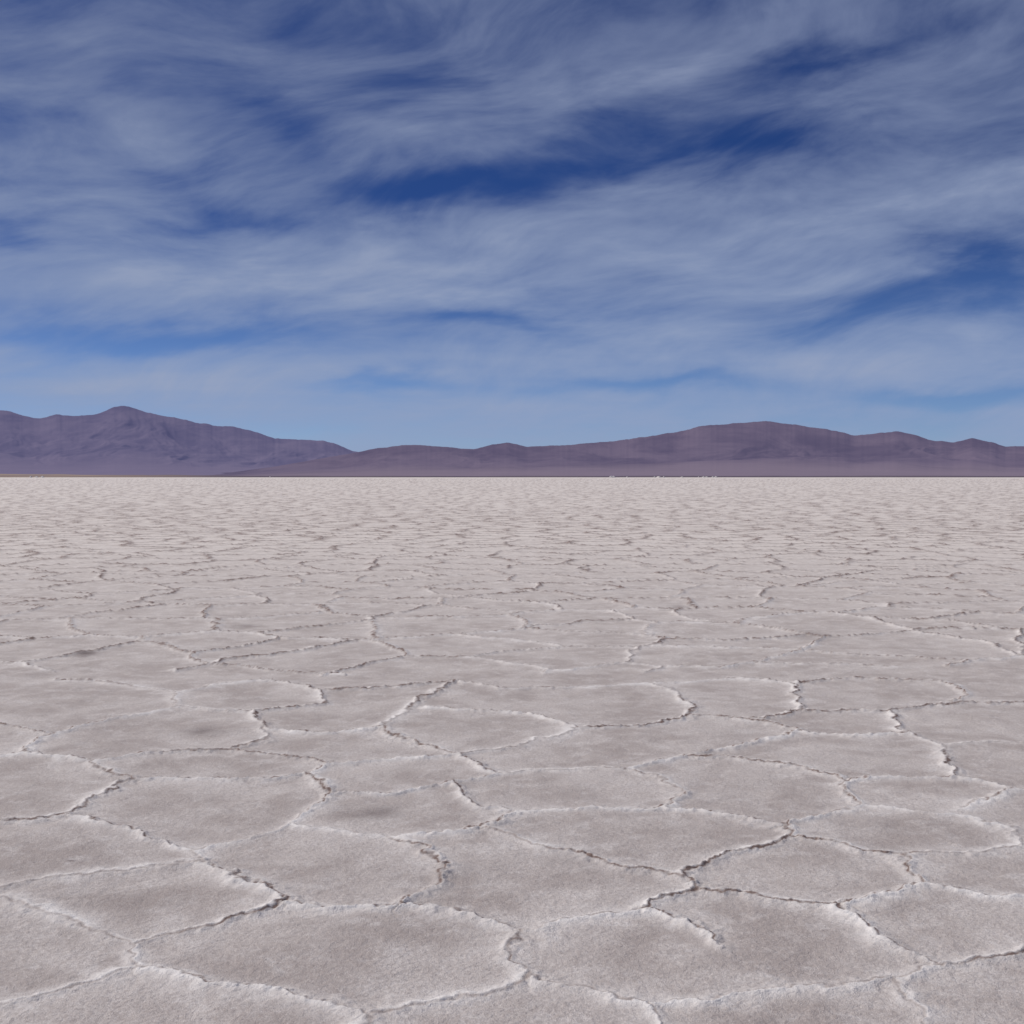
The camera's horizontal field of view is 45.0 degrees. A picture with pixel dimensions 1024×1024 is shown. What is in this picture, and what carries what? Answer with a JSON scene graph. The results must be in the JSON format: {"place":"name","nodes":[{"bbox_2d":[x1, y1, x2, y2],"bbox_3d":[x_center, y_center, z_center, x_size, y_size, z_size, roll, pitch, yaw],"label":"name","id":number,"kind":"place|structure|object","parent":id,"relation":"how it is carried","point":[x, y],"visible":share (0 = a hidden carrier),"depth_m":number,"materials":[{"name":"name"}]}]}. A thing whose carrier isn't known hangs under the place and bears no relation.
{"place":"outdoors","nodes":[
{"label":"outdoors","id":0,"kind":"place"},
{"bbox_2d":[0,406,356,474],"bbox_3d":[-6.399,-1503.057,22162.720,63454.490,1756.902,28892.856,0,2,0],"label":"mountain range","id":1,"kind":"structure","parent":0,"point":[122,440],"depth_m":27942.11,"materials":[{"name":"stone"}]},
{"bbox_2d":[0,477,1023,1023],"bbox_3d":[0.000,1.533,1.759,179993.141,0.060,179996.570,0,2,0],"label":"salt flat ground","id":2,"kind":"structure","parent":0,"point":[510,751],"depth_m":7.22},
{"bbox_2d":[29,476,716,477],"bbox_3d":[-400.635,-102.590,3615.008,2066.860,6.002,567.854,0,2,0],"label":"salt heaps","id":3,"kind":"object","parent":2,"relation":"on","point":[609,477],"visible":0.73,"depth_m":3381.80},
{"bbox_2d":[0,474,1023,476],"bbox_3d":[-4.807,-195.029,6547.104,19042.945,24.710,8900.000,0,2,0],"label":"desert plain","id":4,"kind":"structure","parent":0,"point":[35,475],"depth_m":5532.55,"materials":[{"name":"soil"}]},
{"bbox_2d":[0,0,1023,451],"label":"sky","id":5,"kind":"structure","parent":0,"point":[354,225],"materials":[{"name":"blue"}]},
{"bbox_2d":[216,421,1023,475],"bbox_3d":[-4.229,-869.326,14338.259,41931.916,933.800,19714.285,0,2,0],"label":"mountain range","id":6,"kind":"structure","parent":0,"point":[765,448],"depth_m":18220.83,"materials":[{"name":"stone"}]}
]}

